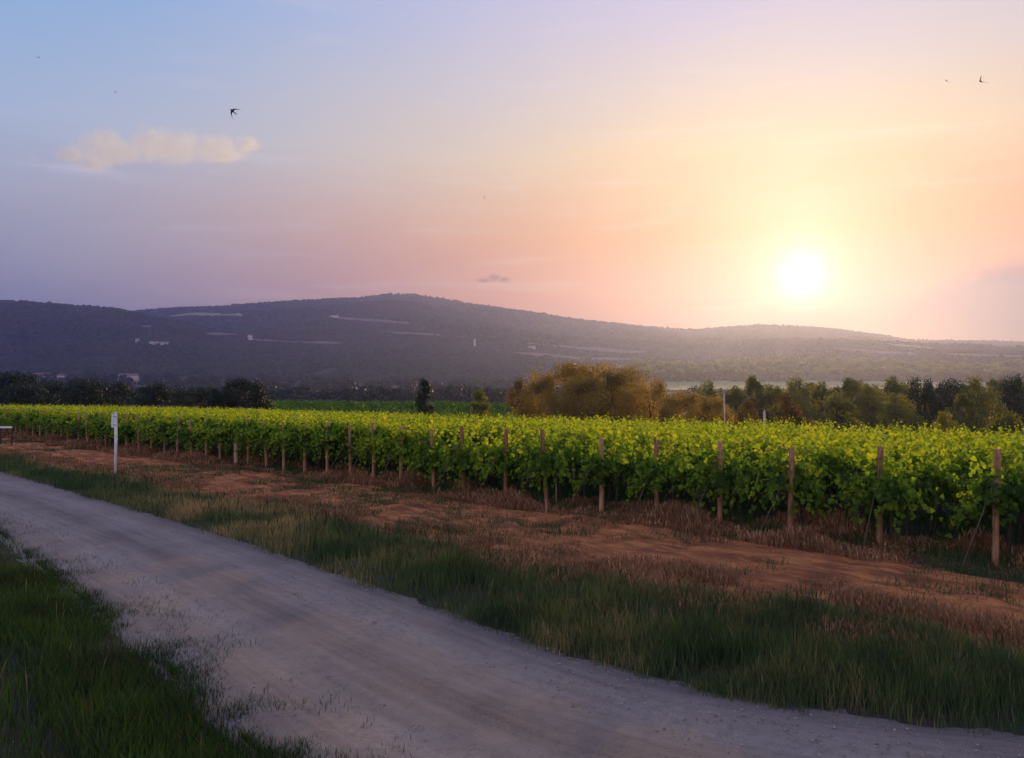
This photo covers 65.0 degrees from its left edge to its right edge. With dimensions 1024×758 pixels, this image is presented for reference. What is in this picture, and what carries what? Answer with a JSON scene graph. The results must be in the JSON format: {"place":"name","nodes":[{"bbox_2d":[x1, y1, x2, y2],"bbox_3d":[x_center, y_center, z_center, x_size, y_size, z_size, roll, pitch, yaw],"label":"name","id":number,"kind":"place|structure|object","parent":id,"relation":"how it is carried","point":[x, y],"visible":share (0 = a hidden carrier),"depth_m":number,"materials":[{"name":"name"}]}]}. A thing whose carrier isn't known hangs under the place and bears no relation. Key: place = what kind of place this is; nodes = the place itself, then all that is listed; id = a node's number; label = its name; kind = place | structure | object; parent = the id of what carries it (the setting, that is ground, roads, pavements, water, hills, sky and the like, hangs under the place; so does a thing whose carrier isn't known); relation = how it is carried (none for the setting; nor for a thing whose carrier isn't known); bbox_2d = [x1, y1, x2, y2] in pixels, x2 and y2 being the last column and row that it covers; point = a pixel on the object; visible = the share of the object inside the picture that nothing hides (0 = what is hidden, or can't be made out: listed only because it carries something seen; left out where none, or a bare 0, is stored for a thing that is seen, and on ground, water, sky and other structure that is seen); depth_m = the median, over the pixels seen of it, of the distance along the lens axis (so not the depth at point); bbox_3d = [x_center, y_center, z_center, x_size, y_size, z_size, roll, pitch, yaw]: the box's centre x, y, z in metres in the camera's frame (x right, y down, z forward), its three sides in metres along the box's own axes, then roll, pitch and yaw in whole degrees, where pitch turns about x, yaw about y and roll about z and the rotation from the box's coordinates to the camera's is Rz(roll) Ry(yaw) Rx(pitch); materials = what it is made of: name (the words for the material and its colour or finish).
{"place":"outdoors","nodes":[
{"label":"outdoors","id":0,"kind":"place"},
{"bbox_2d":[0,472,1023,757],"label":"gravel road","id":1,"kind":"structure","parent":0,"point":[294,622],"depth_m":8.05,"materials":[{"name":"grey gravel"}]},
{"bbox_2d":[0,438,1023,649],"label":"dirt track","id":2,"kind":"structure","parent":0,"point":[734,554],"depth_m":14.62,"materials":[{"name":"brown soil"}]},
{"bbox_2d":[2,447,1021,646],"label":"earth clods","id":3,"kind":"object","parent":2,"relation":"on","point":[993,592],"visible":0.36,"depth_m":15.25,"materials":[{"name":"brown soil"}]},
{"bbox_2d":[0,410,1023,757],"bbox_3d":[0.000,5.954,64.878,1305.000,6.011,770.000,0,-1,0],"label":"ground","id":4,"kind":"structure","parent":0,"point":[584,656],"depth_m":8.99,"materials":[{"name":"green plant"}]},
{"bbox_2d":[0,370,48,405],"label":"leafy tree","id":5,"kind":"object","parent":4,"relation":"on","point":[22,379],"visible":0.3,"depth_m":117.10,"materials":[{"name":"green plant"}]},
{"bbox_2d":[0,381,61,406],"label":"leafy tree","id":6,"kind":"object","parent":4,"relation":"on","point":[20,394],"visible":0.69,"depth_m":103.89,"materials":[{"name":"green plant"}]},
{"bbox_2d":[36,378,81,405],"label":"leafy tree","id":7,"kind":"object","parent":4,"relation":"on","point":[52,387],"visible":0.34,"depth_m":126.86,"materials":[{"name":"green plant"}]},
{"bbox_2d":[49,376,116,406],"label":"leafy tree","id":8,"kind":"object","parent":4,"relation":"on","point":[88,397],"visible":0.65,"depth_m":120.55,"materials":[{"name":"green plant"}]},
{"bbox_2d":[96,380,135,406],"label":"leafy tree","id":9,"kind":"object","parent":4,"relation":"on","point":[121,388],"visible":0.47,"depth_m":129.19,"materials":[{"name":"green plant"}]},
{"bbox_2d":[0,531,271,757],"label":"roadside seed stem","id":10,"kind":"object","parent":4,"relation":"on","point":[97,667],"visible":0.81,"depth_m":7.53,"materials":[{"name":"green plant"}]},
{"bbox_2d":[125,381,175,407],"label":"leafy tree","id":11,"kind":"object","parent":4,"relation":"on","point":[157,395],"visible":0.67,"depth_m":114.68,"materials":[{"name":"green plant"}]},
{"bbox_2d":[18,404,283,433],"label":"vine row","id":12,"kind":"object","parent":4,"relation":"on","point":[30,418],"visible":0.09,"depth_m":53.26,"materials":[{"name":"green plant"}]},
{"bbox_2d":[0,525,329,757],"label":"roadside grass","id":13,"kind":"structure","parent":4,"relation":"on","point":[21,624],"depth_m":7.49,"materials":[{"name":"green plant"}]},
{"bbox_2d":[162,386,203,409],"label":"leafy tree","id":14,"kind":"object","parent":4,"relation":"on","point":[183,397],"visible":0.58,"depth_m":111.48,"materials":[{"name":"green plant"}]},
{"bbox_2d":[53,406,339,438],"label":"vine row","id":15,"kind":"object","parent":4,"relation":"on","point":[70,418],"visible":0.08,"depth_m":47.76,"materials":[{"name":"green plant"}]},
{"bbox_2d":[0,507,411,757],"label":"creeping grass","id":16,"kind":"structure","parent":4,"relation":"on","point":[299,749],"depth_m":8.55,"materials":[{"name":"green plant"}]},
{"bbox_2d":[62,406,362,441],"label":"vine row","id":17,"kind":"object","parent":4,"relation":"on","point":[76,425],"visible":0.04,"depth_m":46.72,"materials":[{"name":"green plant"}]},
{"bbox_2d":[65,406,365,441],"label":"vine row","id":18,"kind":"object","parent":4,"relation":"on","point":[93,413],"visible":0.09,"depth_m":46.77,"materials":[{"name":"green plant"}]},
{"bbox_2d":[202,386,239,409],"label":"round bush","id":19,"kind":"object","parent":4,"relation":"on","point":[226,397],"visible":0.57,"depth_m":81.56,"materials":[{"name":"green plant"}]},
{"bbox_2d":[78,406,377,443],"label":"vine row","id":20,"kind":"object","parent":4,"relation":"on","point":[91,422],"visible":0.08,"depth_m":44.71,"materials":[{"name":"green plant"}]},
{"bbox_2d":[86,409,394,445],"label":"vine row","id":21,"kind":"object","parent":4,"relation":"on","point":[102,423],"visible":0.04,"depth_m":43.37,"materials":[{"name":"green plant"}]},
{"bbox_2d":[219,377,274,409],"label":"round bush","id":22,"kind":"object","parent":4,"relation":"on","point":[255,398],"visible":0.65,"depth_m":84.03,"materials":[{"name":"green plant"}]},
{"bbox_2d":[97,406,398,447],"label":"vine row","id":23,"kind":"object","parent":4,"relation":"on","point":[119,419],"visible":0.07,"depth_m":42.99,"materials":[{"name":"green plant"}]},
{"bbox_2d":[109,406,420,448],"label":"vine row","id":24,"kind":"object","parent":4,"relation":"on","point":[123,428],"visible":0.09,"depth_m":41.35,"materials":[{"name":"green plant"}]},
{"bbox_2d":[112,407,431,450],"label":"vine row","id":25,"kind":"object","parent":4,"relation":"on","point":[135,427],"visible":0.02,"depth_m":40.81,"materials":[{"name":"green plant"}]},
{"bbox_2d":[127,408,445,450],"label":"vine row","id":26,"kind":"object","parent":4,"relation":"on","point":[148,425],"visible":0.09,"depth_m":39.17,"materials":[{"name":"green plant"}]},
{"bbox_2d":[142,409,462,451],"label":"vine row","id":27,"kind":"object","parent":4,"relation":"on","point":[161,431],"visible":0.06,"depth_m":37.90,"materials":[{"name":"green plant"}]},
{"bbox_2d":[145,407,476,453],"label":"vine row","id":28,"kind":"object","parent":4,"relation":"on","point":[174,431],"visible":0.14,"depth_m":37.49,"materials":[{"name":"green plant"}]},
{"bbox_2d":[161,411,499,454],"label":"vine row","id":29,"kind":"object","parent":4,"relation":"on","point":[187,435],"visible":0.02,"depth_m":35.61,"materials":[{"name":"green plant"}]},
{"bbox_2d":[179,411,516,457],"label":"vine row","id":30,"kind":"object","parent":4,"relation":"on","point":[199,432],"visible":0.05,"depth_m":34.75,"materials":[{"name":"green plant"}]},
{"bbox_2d":[195,411,523,459],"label":"vine row","id":31,"kind":"object","parent":4,"relation":"on","point":[217,432],"visible":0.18,"depth_m":33.58,"materials":[{"name":"green plant"}]},
{"bbox_2d":[202,410,522,460],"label":"vine row","id":32,"kind":"object","parent":4,"relation":"on","point":[240,428],"visible":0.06,"depth_m":33.68,"materials":[{"name":"green plant"}]},
{"bbox_2d":[219,410,534,462],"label":"vine row","id":33,"kind":"object","parent":4,"relation":"on","point":[253,424],"visible":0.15,"depth_m":32.29,"materials":[{"name":"green plant"}]},
{"bbox_2d":[267,405,505,416],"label":"distant vine row","id":34,"kind":"object","parent":4,"relation":"on","point":[445,411],"visible":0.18,"depth_m":91.03,"materials":[{"name":"green plant"}]},
{"bbox_2d":[267,400,508,413],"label":"distant vine row","id":35,"kind":"object","parent":4,"relation":"on","point":[402,406],"visible":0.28,"depth_m":99.86,"materials":[{"name":"green plant"}]},
{"bbox_2d":[268,400,509,414],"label":"distant vine row","id":36,"kind":"object","parent":4,"relation":"on","point":[412,406],"visible":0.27,"depth_m":104.20,"materials":[{"name":"green plant"}]},
{"bbox_2d":[270,402,507,414],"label":"distant vine row","id":37,"kind":"object","parent":4,"relation":"on","point":[327,404],"visible":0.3,"depth_m":95.42,"materials":[{"name":"green plant"}]},
{"bbox_2d":[241,410,567,467],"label":"vine row","id":38,"kind":"object","parent":4,"relation":"on","point":[263,438],"visible":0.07,"depth_m":31.29,"materials":[{"name":"green plant"}]},
{"bbox_2d":[254,412,577,469],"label":"vine row","id":39,"kind":"object","parent":4,"relation":"on","point":[289,427],"visible":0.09,"depth_m":30.02,"materials":[{"name":"green plant"}]},
{"bbox_2d":[414,377,434,416],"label":"leafy tree","id":40,"kind":"object","parent":4,"relation":"on","point":[421,402],"visible":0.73,"depth_m":71.77,"materials":[{"name":"green plant"}]},
{"bbox_2d":[278,413,598,470],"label":"vine row","id":41,"kind":"object","parent":4,"relation":"on","point":[303,441],"visible":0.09,"depth_m":29.21,"materials":[{"name":"green plant"}]},
{"bbox_2d":[294,411,626,470],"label":"vine row","id":42,"kind":"object","parent":4,"relation":"on","point":[331,436],"visible":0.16,"depth_m":27.99,"materials":[{"name":"green plant"}]},
{"bbox_2d":[301,413,646,473],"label":"vine row","id":43,"kind":"object","parent":4,"relation":"on","point":[357,433],"visible":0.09,"depth_m":27.45,"materials":[{"name":"green plant"}]},
{"bbox_2d":[469,389,490,418],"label":"leafy tree","id":44,"kind":"object","parent":4,"relation":"on","point":[481,409],"visible":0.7,"depth_m":73.74,"materials":[{"name":"green plant"}]},
{"bbox_2d":[342,415,676,477],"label":"vine row","id":45,"kind":"object","parent":4,"relation":"on","point":[380,432],"visible":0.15,"depth_m":26.23,"materials":[{"name":"green plant"}]},
{"bbox_2d":[0,446,1023,664],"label":"dry verge grass","id":46,"kind":"structure","parent":4,"relation":"on","point":[877,602],"depth_m":12.01,"materials":[{"name":"plant"}]},
{"bbox_2d":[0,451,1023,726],"bbox_3d":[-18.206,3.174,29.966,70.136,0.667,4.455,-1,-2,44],"label":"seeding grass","id":47,"kind":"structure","parent":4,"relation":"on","point":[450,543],"depth_m":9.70,"materials":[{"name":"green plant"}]},
{"bbox_2d":[1,435,1023,652],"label":"headland weeds","id":48,"kind":"object","parent":4,"relation":"on","point":[554,526],"visible":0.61,"depth_m":16.80,"materials":[{"name":"brown plant"}]},
{"bbox_2d":[503,379,529,417],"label":"round bush","id":49,"kind":"object","parent":4,"relation":"on","point":[520,383],"visible":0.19,"depth_m":75.55,"materials":[{"name":"orange plant"}]},
{"bbox_2d":[34,429,1023,568],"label":"undergrowth","id":50,"kind":"object","parent":4,"relation":"on","point":[687,496],"visible":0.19,"depth_m":20.76,"materials":[{"name":"plant"}]},
{"bbox_2d":[369,414,703,479],"bbox_3d":[2.589,2.553,30.812,3.282,2.477,18.476,-1,-3,44],"label":"vine row","id":51,"kind":"object","parent":4,"relation":"on","point":[409,439],"visible":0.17,"depth_m":25.61,"materials":[{"name":"green plant"}]},
{"bbox_2d":[510,371,562,418],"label":"thicket shrub","id":52,"kind":"object","parent":4,"relation":"on","point":[542,393],"visible":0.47,"depth_m":65.41,"materials":[{"name":"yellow plant"}]},
{"bbox_2d":[378,414,727,485],"bbox_3d":[3.105,2.546,30.030,3.272,2.441,18.150,-1,-3,44],"label":"vine row","id":53,"kind":"object","parent":4,"relation":"on","point":[426,458],"visible":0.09,"depth_m":24.27,"materials":[{"name":"green plant"}]},
{"bbox_2d":[507,360,601,419],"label":"thicket shrub","id":54,"kind":"object","parent":4,"relation":"on","point":[564,372],"visible":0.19,"depth_m":69.25,"materials":[{"name":"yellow plant"}]},
{"bbox_2d":[537,372,622,423],"bbox_3d":[5.372,2.244,61.743,6.838,5.723,6.634,0,-1,-2],"label":"thicket shrub","id":55,"kind":"object","parent":4,"relation":"on","point":[584,389],"visible":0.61,"depth_m":61.27,"materials":[{"name":"brown plant"}]},
{"bbox_2d":[407,414,763,489],"bbox_3d":[4.274,2.505,28.670,18.150,2.459,3.194,3,-3,-44],"label":"vine row","id":56,"kind":"object","parent":4,"relation":"on","point":[467,459],"visible":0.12,"depth_m":22.98,"materials":[{"name":"green plant"}]},
{"bbox_2d":[562,360,656,421],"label":"thicket shrub","id":57,"kind":"object","parent":4,"relation":"on","point":[608,377],"visible":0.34,"depth_m":67.06,"materials":[{"name":"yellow plant"}]},
{"bbox_2d":[606,365,673,424],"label":"thicket shrub","id":58,"kind":"object","parent":4,"relation":"on","point":[633,379],"visible":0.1,"depth_m":70.68,"materials":[{"name":"yellow plant"}]},
{"bbox_2d":[478,412,819,492],"bbox_3d":[5.821,2.437,27.299,18.494,2.542,2.844,3,-3,-44],"label":"vine row","id":59,"kind":"object","parent":4,"relation":"on","point":[513,463],"visible":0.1,"depth_m":22.67,"materials":[{"name":"green plant"}]},
{"bbox_2d":[618,379,688,425],"bbox_3d":[10.910,2.594,63.802,6.418,5.277,5.332,0,-1,-16],"label":"thicket shrub","id":60,"kind":"object","parent":4,"relation":"on","point":[658,391],"visible":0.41,"depth_m":63.88,"materials":[{"name":"brown plant"}]},
{"bbox_2d":[484,412,835,504],"bbox_3d":[6.492,2.405,26.512,18.150,2.564,2.954,3,-3,-45],"label":"vine row","id":61,"kind":"object","parent":4,"relation":"on","point":[555,462],"visible":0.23,"depth_m":21.15,"materials":[{"name":"green plant"}]},
{"bbox_2d":[652,390,702,425],"bbox_3d":[13.140,2.972,61.772,5.222,4.433,5.066,0,-1,-12],"label":"thicket shrub","id":62,"kind":"object","parent":4,"relation":"on","point":[679,401],"visible":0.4,"depth_m":61.34,"materials":[{"name":"brown plant"}]},
{"bbox_2d":[686,442,722,531],"bbox_3d":[3.948,2.423,16.640,1.241,2.145,0.189,-6,7,-41],"label":"end post","id":63,"kind":"object","parent":4,"relation":"on","point":[720,498],"visible":0.57,"depth_m":16.88,"materials":[{"name":"brown wood"}]},
{"bbox_2d":[692,380,721,421],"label":"leafy tree","id":64,"kind":"object","parent":4,"relation":"on","point":[709,387],"visible":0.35,"depth_m":91.86,"materials":[{"name":"green plant"}]},
{"bbox_2d":[691,393,737,426],"bbox_3d":[14.130,2.990,55.918,3.813,3.972,3.930,0,-1,-7],"label":"round bush","id":65,"kind":"object","parent":4,"relation":"on","point":[705,409],"visible":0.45,"depth_m":55.67,"materials":[{"name":"brown plant"}]},
{"bbox_2d":[717,385,747,429],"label":"leafy tree","id":66,"kind":"object","parent":4,"relation":"on","point":[734,396],"visible":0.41,"depth_m":87.17,"materials":[{"name":"green plant"}]},
{"bbox_2d":[569,418,897,509],"bbox_3d":[8.068,2.433,25.068,18.494,2.437,2.775,3,-3,-45],"label":"vine row","id":67,"kind":"object","parent":4,"relation":"on","point":[606,470],"visible":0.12,"depth_m":19.82,"materials":[{"name":"green plant"}]},
{"bbox_2d":[732,398,759,429],"bbox_3d":[15.236,3.016,51.897,2.632,3.597,2.562,-1,-2,36],"label":"conical tree","id":68,"kind":"object","parent":4,"relation":"on","point":[751,410],"visible":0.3,"depth_m":51.88,"materials":[{"name":"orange plant"}]},
{"bbox_2d":[737,374,767,425],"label":"leafy tree","id":69,"kind":"object","parent":4,"relation":"on","point":[753,384],"visible":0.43,"depth_m":99.82,"materials":[{"name":"green plant"}]},
{"bbox_2d":[755,385,789,427],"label":"leafy tree","id":70,"kind":"object","parent":4,"relation":"on","point":[768,398],"visible":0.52,"depth_m":97.53,"materials":[{"name":"green plant"}]},
{"bbox_2d":[757,447,793,537],"bbox_3d":[5.081,2.424,15.622,1.230,2.078,0.192,-5,7,-38],"label":"end post","id":71,"kind":"object","parent":4,"relation":"on","point":[791,483],"visible":0.62,"depth_m":15.85,"materials":[{"name":"brown wood"}]},
{"bbox_2d":[621,420,939,509],"bbox_3d":[9.191,2.426,24.021,2.846,2.399,18.494,-1,-3,45],"label":"vine row","id":72,"kind":"object","parent":4,"relation":"on","point":[661,467],"visible":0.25,"depth_m":18.80,"materials":[{"name":"green plant"}]},
{"bbox_2d":[767,392,815,433],"bbox_3d":[17.361,2.766,49.999,3.388,4.059,3.480,-1,-1,22],"label":"round bush","id":73,"kind":"object","parent":4,"relation":"on","point":[791,410],"visible":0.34,"depth_m":49.59,"materials":[{"name":"orange plant"}]},
{"bbox_2d":[773,377,812,420],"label":"leafy tree","id":74,"kind":"object","parent":4,"relation":"on","point":[799,399],"visible":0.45,"depth_m":107.52,"materials":[{"name":"green plant"}]},
{"bbox_2d":[636,418,968,522],"bbox_3d":[9.939,2.370,23.011,2.922,2.462,18.150,-1,-3,45],"label":"vine row","id":75,"kind":"object","parent":4,"relation":"on","point":[729,478],"visible":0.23,"depth_m":17.57,"materials":[{"name":"green plant"}]},
{"bbox_2d":[805,381,842,430],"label":"leafy tree","id":76,"kind":"object","parent":4,"relation":"on","point":[820,392],"visible":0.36,"depth_m":91.57,"materials":[{"name":"green plant"}]},
{"bbox_2d":[818,393,862,432],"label":"tree","id":77,"kind":"object","parent":4,"relation":"on","point":[836,404],"visible":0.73,"depth_m":73.57,"materials":[{"name":"green plant"}]},
{"bbox_2d":[834,376,867,425],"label":"leafy tree","id":78,"kind":"object","parent":4,"relation":"on","point":[852,386],"visible":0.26,"depth_m":101.01,"materials":[{"name":"green plant"}]},
{"bbox_2d":[862,446,883,550],"bbox_3d":[6.441,2.329,14.383,0.181,2.160,1.228,1,2,35],"label":"end post","id":79,"kind":"object","parent":4,"relation":"on","point":[879,531],"visible":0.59,"depth_m":14.77,"materials":[{"name":"brown wood"}]},
{"bbox_2d":[850,383,901,432],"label":"leafy tree","id":80,"kind":"object","parent":4,"relation":"on","point":[864,402],"visible":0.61,"depth_m":89.41,"materials":[{"name":"green plant"}]},
{"bbox_2d":[730,421,1023,525],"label":"vine row","id":81,"kind":"object","parent":4,"relation":"on","point":[826,466],"visible":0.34,"depth_m":16.96,"materials":[{"name":"green plant"}]},
{"bbox_2d":[882,376,911,424],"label":"leafy tree","id":82,"kind":"object","parent":4,"relation":"on","point":[892,385],"visible":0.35,"depth_m":99.49,"materials":[{"name":"green plant"}]},
{"bbox_2d":[773,424,1023,540],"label":"vine row","id":83,"kind":"object","parent":4,"relation":"on","point":[928,482],"visible":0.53,"depth_m":15.70,"materials":[{"name":"green plant"}]},
{"bbox_2d":[876,392,925,434],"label":"tree","id":84,"kind":"object","parent":4,"relation":"on","point":[904,414],"visible":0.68,"depth_m":75.43,"materials":[{"name":"green plant"}]},
{"bbox_2d":[901,375,947,434],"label":"leafy tree","id":85,"kind":"object","parent":4,"relation":"on","point":[926,395],"visible":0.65,"depth_m":83.33,"materials":[{"name":"green plant"}]},
{"bbox_2d":[930,410,959,436],"bbox_3d":[18.406,2.747,33.827,1.620,2.876,1.383,-1,-2,44],"label":"round bush","id":86,"kind":"object","parent":4,"relation":"on","point":[943,422],"visible":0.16,"depth_m":33.92,"materials":[{"name":"green plant"}]},
{"bbox_2d":[926,378,965,430],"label":"leafy tree","id":87,"kind":"object","parent":4,"relation":"on","point":[947,391],"visible":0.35,"depth_m":87.40,"materials":[{"name":"green plant"}]},
{"bbox_2d":[944,391,981,434],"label":"leafy tree","id":88,"kind":"object","parent":4,"relation":"on","point":[964,402],"visible":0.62,"depth_m":69.78,"materials":[{"name":"green plant"}]},
{"bbox_2d":[956,449,1001,572],"bbox_3d":[7.555,2.304,12.989,1.228,2.230,0.179,-6,7,-36],"label":"end post","id":89,"kind":"object","parent":4,"relation":"on","point":[995,522],"visible":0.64,"depth_m":13.26,"materials":[{"name":"brown wood"}]},
{"bbox_2d":[937,422,1023,563],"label":"vine row","id":90,"kind":"object","parent":4,"relation":"on","point":[1010,490],"visible":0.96,"depth_m":13.46,"materials":[{"name":"green plant"}]},
{"bbox_2d":[955,375,1007,432],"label":"leafy tree","id":91,"kind":"object","parent":4,"relation":"on","point":[986,401],"visible":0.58,"depth_m":83.27,"materials":[{"name":"green plant"}]},
{"bbox_2d":[981,410,1023,439],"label":"round bush","id":92,"kind":"object","parent":4,"relation":"on","point":[1008,420],"visible":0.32,"depth_m":33.76,"materials":[{"name":"green plant"}]},
{"bbox_2d":[982,372,1023,435],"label":"leafy tree","id":93,"kind":"object","parent":4,"relation":"on","point":[1011,392],"visible":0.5,"depth_m":97.09,"materials":[{"name":"green plant"}]},
{"bbox_2d":[0,0,1023,341],"label":"sky","id":94,"kind":"structure","parent":0,"point":[685,164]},
{"bbox_2d":[1,429,1023,579],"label":"dry headland grass","id":95,"kind":"structure","parent":0,"point":[674,514],"depth_m":17.67,"materials":[{"name":"plant"}]},
{"bbox_2d":[1,294,1023,410],"bbox_3d":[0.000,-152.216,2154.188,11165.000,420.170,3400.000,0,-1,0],"label":"hills","id":96,"kind":"structure","parent":0,"point":[573,342],"depth_m":2255.40,"materials":[{"name":"green plant"}]},
{"bbox_2d":[0,369,1021,410],"bbox_3d":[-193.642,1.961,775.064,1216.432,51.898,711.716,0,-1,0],"label":"valley forest","id":97,"kind":"object","parent":96,"relation":"on","point":[339,387],"visible":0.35,"depth_m":793.17,"materials":[{"name":"green plant"}]},
{"bbox_2d":[0,292,1023,383],"bbox_3d":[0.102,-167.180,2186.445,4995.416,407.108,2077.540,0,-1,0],"label":"hill forest","id":98,"kind":"object","parent":96,"relation":"on","point":[442,361],"visible":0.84,"depth_m":1790.31,"materials":[{"name":"plant"}]},
{"bbox_2d":[616,355,1023,382],"bbox_3d":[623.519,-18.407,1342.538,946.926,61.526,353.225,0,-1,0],"label":"tree belt","id":99,"kind":"object","parent":96,"relation":"on","point":[779,368],"visible":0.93,"depth_m":1235.55,"materials":[{"name":"green plant"}]},
{"bbox_2d":[527,343,644,352],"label":"field","id":100,"kind":"structure","parent":0,"point":[605,349],"depth_m":1976.23,"materials":[{"name":"plant"}]},
{"bbox_2d":[646,380,985,389],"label":"meadow","id":101,"kind":"structure","parent":0,"point":[686,385],"depth_m":1133.67,"materials":[{"name":"green plant"}]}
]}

